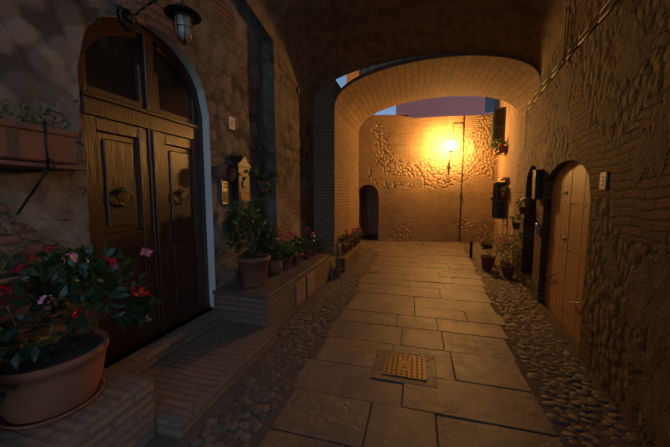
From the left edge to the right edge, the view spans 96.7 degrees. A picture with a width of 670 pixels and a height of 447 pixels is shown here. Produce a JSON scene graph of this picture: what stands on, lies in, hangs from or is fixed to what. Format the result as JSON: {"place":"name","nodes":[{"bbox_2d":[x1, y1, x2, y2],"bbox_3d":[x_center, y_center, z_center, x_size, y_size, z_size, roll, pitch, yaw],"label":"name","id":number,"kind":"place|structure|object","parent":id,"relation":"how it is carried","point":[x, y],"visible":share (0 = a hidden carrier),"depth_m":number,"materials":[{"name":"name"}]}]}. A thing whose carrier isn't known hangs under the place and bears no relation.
{"place":"outdoors","nodes":[
{"label":"outdoors","id":0,"kind":"place"},
{"bbox_2d":[313,80,358,256],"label":"arch pier","id":1,"kind":"structure","parent":0,"point":[335,147],"depth_m":6.17,"materials":[{"name":"beige brick"}]},
{"bbox_2d":[336,75,395,114],"label":"sky","id":2,"kind":"structure","parent":0,"point":[342,80],"materials":[{"name":"blue"}]},
{"bbox_2d":[145,236,644,446],"bbox_3d":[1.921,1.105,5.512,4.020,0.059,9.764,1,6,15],"label":"cobble paving","id":3,"kind":"structure","parent":0,"point":[557,405],"depth_m":2.64,"materials":[{"name":"grey gravel"}]},
{"bbox_2d":[0,368,156,446],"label":"step pier","id":4,"kind":"structure","parent":3,"relation":"on","point":[118,410],"depth_m":1.71,"materials":[{"name":"brick"}]},
{"bbox_2d":[0,285,18,408],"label":"geranium pot","id":5,"kind":"object","parent":4,"relation":"on","point":[10,387],"visible":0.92,"depth_m":1.44,"materials":[{"name":"ceramic"}]},
{"bbox_2d":[0,237,162,429],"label":"potted plant","id":6,"kind":"object","parent":4,"relation":"on","point":[56,376],"visible":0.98,"depth_m":1.63,"materials":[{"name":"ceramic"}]},
{"bbox_2d":[104,307,276,439],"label":"door steps","id":7,"kind":"structure","parent":3,"relation":"on","point":[196,369],"depth_m":2.56,"materials":[{"name":"brick"}]},
{"bbox_2d":[214,258,327,328],"bbox_3d":[-0.776,0.956,4.564,0.699,0.460,2.378,1,6,15],"label":"brick bench","id":8,"kind":"object","parent":3,"relation":"on","point":[278,310],"visible":0.38,"depth_m":3.47,"materials":[{"name":"brown brick"}]},
{"bbox_2d":[212,254,329,298],"bbox_3d":[-0.764,0.703,4.536,0.724,0.041,2.420,1,6,15],"label":"ledge top","id":9,"kind":"object","parent":8,"relation":"on","point":[277,283],"visible":0.77,"depth_m":3.75,"materials":[{"name":"brown stone"}]},
{"bbox_2d":[222,197,278,286],"bbox_3d":[-1.031,0.208,3.725,0.599,1.092,0.689,1,6,15],"label":"pot shrub","id":10,"kind":"object","parent":9,"relation":"on","point":[253,265],"visible":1,"depth_m":3.61,"materials":[{"name":"green plant"}]},
{"bbox_2d":[261,234,288,274],"bbox_3d":[-0.857,0.426,4.200,0.408,0.570,0.359,1,6,15],"label":"potted plant","id":11,"kind":"object","parent":9,"relation":"on","point":[275,265],"visible":0.85,"depth_m":4.15,"materials":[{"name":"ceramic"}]},
{"bbox_2d":[279,237,298,269],"bbox_3d":[-0.706,0.451,4.474,0.325,0.468,0.306,5,7,40],"label":"potted plant","id":12,"kind":"object","parent":9,"relation":"on","point":[286,261],"visible":0.73,"depth_m":4.43,"materials":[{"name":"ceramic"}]},
{"bbox_2d":[288,231,308,264],"bbox_3d":[-0.608,0.384,4.785,0.379,0.543,0.361,-3,6,-27],"label":"potted plant","id":13,"kind":"object","parent":9,"relation":"on","point":[298,257],"visible":0.85,"depth_m":4.74,"materials":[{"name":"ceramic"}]},
{"bbox_2d":[301,237,315,259],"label":"potted plant","id":14,"kind":"object","parent":9,"relation":"on","point":[307,253],"visible":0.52,"depth_m":5.12,"materials":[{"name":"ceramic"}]},
{"bbox_2d":[303,227,322,255],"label":"potted plant","id":15,"kind":"object","parent":9,"relation":"on","point":[317,243],"visible":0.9,"depth_m":5.44,"materials":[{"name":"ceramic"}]},
{"bbox_2d":[314,239,334,253],"bbox_3d":[-0.206,0.483,5.980,0.542,0.415,0.545,1,6,15],"label":"pot","id":16,"kind":"object","parent":9,"relation":"on","point":[323,251],"visible":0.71,"depth_m":5.91,"materials":[{"name":"ceramic"}]},
{"bbox_2d":[295,270,314,307],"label":"bench hatches","id":17,"kind":"object","parent":8,"relation":"attached to","point":[305,288],"visible":0.94,"depth_m":4.41,"materials":[{"name":"brown wood"}]},
{"bbox_2d":[274,43,313,258],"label":"passage wall","id":18,"kind":"structure","parent":3,"relation":"on","point":[294,156],"depth_m":5.10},
{"bbox_2d":[330,256,342,277],"bbox_3d":[0.072,0.851,5.878,0.554,0.422,0.548,1,6,15],"label":"pot","id":19,"kind":"object","parent":3,"relation":"on","point":[337,270],"visible":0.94,"depth_m":5.78,"materials":[{"name":"ceramic"}]},
{"bbox_2d":[328,242,362,279],"bbox_3d":[0.098,0.776,7.003,0.660,0.360,2.800,1,6,15],"label":"brick ledge","id":20,"kind":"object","parent":3,"relation":"on","point":[351,257],"depth_m":6.39,"materials":[{"name":"brown brick"}]},
{"bbox_2d":[339,230,350,253],"bbox_3d":[0.218,0.406,6.569,0.364,0.538,0.326,1,6,15],"label":"pot","id":21,"kind":"object","parent":20,"relation":"on","point":[344,249],"visible":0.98,"depth_m":6.53,"materials":[{"name":"ceramic"}]},
{"bbox_2d":[346,228,356,249],"bbox_3d":[0.353,0.361,7.053,0.360,0.535,0.309,-2,6,-22],"label":"pot","id":22,"kind":"object","parent":20,"relation":"on","point":[350,246],"visible":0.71,"depth_m":7.01,"materials":[{"name":"ceramic"}]},
{"bbox_2d":[350,228,360,246],"bbox_3d":[0.480,0.332,7.514,0.344,0.507,0.335,1,6,15],"label":"pot","id":23,"kind":"object","parent":20,"relation":"on","point":[355,242],"visible":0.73,"depth_m":7.49,"materials":[{"name":"ceramic"}]},
{"bbox_2d":[353,225,362,243],"bbox_3d":[0.599,0.286,7.963,0.360,0.514,0.325,1,6,15],"label":"pot","id":24,"kind":"object","parent":20,"relation":"on","point":[358,241],"visible":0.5,"depth_m":7.93,"materials":[{"name":"ceramic"}]},
{"bbox_2d":[347,70,363,237],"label":"court wall","id":25,"kind":"structure","parent":3,"relation":"on","point":[352,75],"depth_m":10.70,"materials":[{"name":"paint"}]},
{"bbox_2d":[469,241,472,257],"bbox_3d":[3.523,0.671,7.707,0.088,0.435,0.088,1,6,15],"label":"bollard","id":26,"kind":"object","parent":3,"relation":"on","point":[471,250],"visible":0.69,"depth_m":7.68,"materials":[{"name":"black metal"}]},
{"bbox_2d":[480,241,493,269],"bbox_3d":[3.287,0.691,6.451,0.315,0.633,0.294,-5,7,-42],"label":"pot","id":27,"kind":"object","parent":3,"relation":"on","point":[486,262],"visible":1,"depth_m":6.40,"materials":[{"name":"ceramic"}]},
{"bbox_2d":[480,221,504,264],"bbox_3d":[3.643,0.450,6.918,0.501,1.024,0.543,-2,6,-24],"label":"plant","id":28,"kind":"object","parent":27,"relation":"in","point":[490,238],"visible":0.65,"depth_m":6.86,"materials":[{"name":"plant"}]},
{"bbox_2d":[496,224,516,270],"bbox_3d":[3.621,0.519,6.256,0.449,1.012,0.633,1,6,15],"label":"plant","id":29,"kind":"object","parent":3,"relation":"on","point":[508,263],"visible":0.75,"depth_m":6.25,"materials":[{"name":"plant"}]},
{"bbox_2d":[498,228,527,277],"bbox_3d":[3.465,0.567,5.815,0.472,0.998,0.578,1,6,15],"label":"potted plant","id":30,"kind":"object","parent":3,"relation":"on","point":[508,270],"visible":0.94,"depth_m":5.78,"materials":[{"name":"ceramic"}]},
{"bbox_2d":[259,238,562,446],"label":"flagstone paving","id":31,"kind":"structure","parent":0,"point":[328,403],"depth_m":2.67,"materials":[{"name":"beige stone"}]},
{"bbox_2d":[371,349,437,387],"bbox_3d":[0.651,1.335,2.779,0.560,0.041,0.510,1,6,15],"label":"drain grate","id":32,"kind":"object","parent":31,"relation":"on","point":[404,367],"visible":1,"depth_m":2.72,"materials":[{"name":"gold metal"}]},
{"bbox_2d":[396,96,494,117],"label":"pink building","id":33,"kind":"structure","parent":0,"point":[446,106],"depth_m":14.56,"materials":[{"name":"paint"}]},
{"label":"ground","id":34,"kind":"structure","parent":0,"visible":0},
{"bbox_2d":[0,0,265,368],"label":"facade wall","id":35,"kind":"structure","parent":34,"relation":"on","point":[42,40],"depth_m":2.09,"materials":[{"name":"brown stone"}]},
{"bbox_2d":[0,100,86,323],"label":"planter wall","id":36,"kind":"structure","parent":35,"relation":"attached to","point":[33,147],"depth_m":1.63,"materials":[{"name":"ceramic"}]},
{"bbox_2d":[77,16,209,362],"bbox_3d":[-1.687,-0.344,2.803,0.080,2.820,1.350,1,6,15],"label":"double door","id":37,"kind":"structure","parent":35,"relation":"attached to","point":[141,121],"depth_m":2.69,"materials":[{"name":"brown wood"}]},
{"bbox_2d":[116,0,201,45],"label":"wall lamp","id":38,"kind":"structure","parent":35,"relation":"attached to","point":[185,18],"depth_m":2.51,"materials":[{"name":"black metal"}]},
{"bbox_2d":[228,116,234,129],"bbox_3d":[-1.300,-1.262,3.749,0.014,0.150,0.120,1,6,15],"label":"house number","id":39,"kind":"object","parent":35,"relation":"attached to","point":[231,120],"visible":1,"depth_m":3.74,"materials":[{"name":"white ceramic"}]},
{"bbox_2d":[218,153,250,204],"bbox_3d":[-1.253,-0.573,3.770,0.127,0.653,0.550,1,6,15],"label":"intercom and mailbox","id":40,"kind":"object","parent":35,"relation":"attached to","point":[238,175],"visible":0.96,"depth_m":3.78,"materials":[{"name":"beige metal"}]},
{"bbox_2d":[249,127,279,218],"bbox_3d":[-1.049,-0.660,4.340,0.321,1.521,0.692,1,6,15],"label":"hanging potted plant","id":41,"kind":"object","parent":35,"relation":"attached to","point":[264,186],"visible":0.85,"depth_m":4.34,"materials":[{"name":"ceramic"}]},
{"bbox_2d":[261,23,277,258],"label":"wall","id":42,"kind":"structure","parent":35,"relation":"attached to","point":[267,52],"depth_m":4.49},
{"bbox_2d":[367,185,377,234],"bbox_3d":[1.991,-0.801,11.775,1.800,2.600,0.001,5,7,42],"label":"doorway","id":43,"kind":"structure","parent":34,"relation":"on","point":[372,211],"depth_m":12.22,"materials":[{"name":"brown wood"}]},
{"bbox_2d":[364,188,366,235],"bbox_3d":[1.184,-0.454,11.827,0.035,1.900,0.900,1,6,15],"label":"door frame","id":44,"kind":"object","parent":43,"relation":"attached to","point":[365,211],"depth_m":11.87,"materials":[{"name":"brown wood"}]},
{"bbox_2d":[358,114,497,242],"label":"brick wall","id":45,"kind":"structure","parent":34,"relation":"on","point":[402,165],"depth_m":10.07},
{"bbox_2d":[447,149,452,173],"bbox_3d":[3.733,-1.999,9.682,0.150,0.740,0.613,1,6,15],"label":"wall lamp","id":46,"kind":"object","parent":45,"relation":"attached to","point":[448,165],"visible":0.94,"depth_m":9.79,"materials":[{"name":"black metal"}]},
{"bbox_2d":[447,141,455,149],"bbox_3d":[3.671,-2.456,9.413,0.270,0.270,0.270,1,6,15],"label":"light bulb","id":47,"kind":"object","parent":46,"relation":"attached to","point":[451,145],"visible":0.81,"depth_m":9.32,"materials":[{"name":"white glass"}]},
{"bbox_2d":[452,117,492,239],"bbox_3d":[4.591,-1.431,9.943,1.388,4.200,0.068,0,5,5],"label":"wall conduit","id":48,"kind":"object","parent":45,"relation":"attached to","point":[460,196],"depth_m":9.94,"materials":[{"name":"grey metal"}]},
{"bbox_2d":[359,55,519,119],"bbox_3d":[2.320,-5.180,7.100,3.831,5.800,0.001,3,6,30],"label":"arch spandrel","id":49,"kind":"object","parent":34,"relation":"on","point":[364,70],"visible":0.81,"depth_m":7.88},
{"bbox_2d":[335,52,540,133],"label":"arch","id":50,"kind":"structure","parent":49,"relation":"attached to","point":[515,81],"depth_m":5.96,"materials":[{"name":"beige brick"}]},
{"bbox_2d":[494,99,519,263],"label":"building wall","id":51,"kind":"structure","parent":34,"relation":"on","point":[507,165],"depth_m":7.50,"materials":[{"name":"paint"}]},
{"bbox_2d":[490,113,493,149],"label":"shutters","id":52,"kind":"object","parent":51,"relation":"attached to","point":[492,121],"visible":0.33,"depth_m":9.13,"materials":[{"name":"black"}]},
{"bbox_2d":[492,183,495,216],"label":"shutters","id":53,"kind":"object","parent":51,"relation":"attached to","point":[493,200],"visible":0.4,"depth_m":8.25,"materials":[{"name":"black wood"}]},
{"bbox_2d":[488,138,506,154],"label":"window box flowers","id":54,"kind":"object","parent":51,"relation":"attached to","point":[500,149],"visible":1,"depth_m":8.14,"materials":[{"name":"green plant"}]},
{"bbox_2d":[492,107,505,146],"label":"shutters","id":55,"kind":"object","parent":51,"relation":"attached to","point":[499,122],"visible":0.83,"depth_m":8.51,"materials":[{"name":"black"}]},
{"bbox_2d":[494,182,507,218],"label":"shutters","id":56,"kind":"object","parent":51,"relation":"attached to","point":[500,210],"visible":0.98,"depth_m":7.70,"materials":[{"name":"black wood"}]},
{"bbox_2d":[500,186,509,197],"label":"potted plant","id":57,"kind":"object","parent":51,"relation":"attached to","point":[504,195],"depth_m":7.34,"materials":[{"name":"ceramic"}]},
{"bbox_2d":[511,0,669,446],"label":"passage wall","id":58,"kind":"structure","parent":34,"relation":"on","point":[601,104],"depth_m":2.35,"materials":[{"name":"brown stone"}]},
{"bbox_2d":[274,0,577,106],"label":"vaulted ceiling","id":59,"kind":"structure","parent":58,"relation":"attached to","point":[320,44],"depth_m":4.64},
{"bbox_2d":[246,0,579,40],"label":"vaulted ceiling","id":60,"kind":"structure","parent":59,"relation":"on","point":[269,13],"depth_m":4.13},
{"bbox_2d":[509,214,522,229],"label":"potted plant","id":61,"kind":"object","parent":58,"relation":"attached to","point":[516,225],"depth_m":5.78,"materials":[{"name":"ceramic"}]},
{"bbox_2d":[516,197,531,213],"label":"potted plant","id":62,"kind":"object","parent":58,"relation":"attached to","point":[524,210],"depth_m":5.19,"materials":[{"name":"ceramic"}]},
{"bbox_2d":[532,169,542,198],"bbox_3d":[3.118,-0.599,4.600,0.100,0.450,0.220,2,6,22],"label":"window shutter","id":63,"kind":"object","parent":58,"relation":"attached to","point":[537,178],"visible":1,"depth_m":4.51,"materials":[{"name":"black paint"}]},
{"bbox_2d":[535,223,539,233],"bbox_3d":[3.100,0.083,4.557,0.050,0.160,0.070,2,6,22],"label":"wall switch box","id":64,"kind":"object","parent":58,"relation":"attached to","point":[537,228],"visible":1,"depth_m":4.53,"materials":[{"name":"silver metal"}]},
{"bbox_2d":[542,161,590,343],"bbox_3d":[2.825,0.261,3.631,0.074,2.020,1.696,2,6,22],"label":"door","id":65,"kind":"structure","parent":58,"relation":"attached to","point":[568,206],"depth_m":3.60,"materials":[{"name":"brown wood"}]},
{"bbox_2d":[522,0,618,150],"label":"wall cables","id":66,"kind":"object","parent":58,"relation":"attached to","point":[589,32],"depth_m":3.57,"materials":[{"name":"black"}]},
{"bbox_2d":[599,172,607,189],"bbox_3d":[2.329,-0.369,2.585,0.014,0.150,0.120,2,6,22],"label":"house number","id":67,"kind":"object","parent":58,"relation":"attached to","point":[603,180],"visible":0.98,"depth_m":2.57,"materials":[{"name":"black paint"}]}
]}

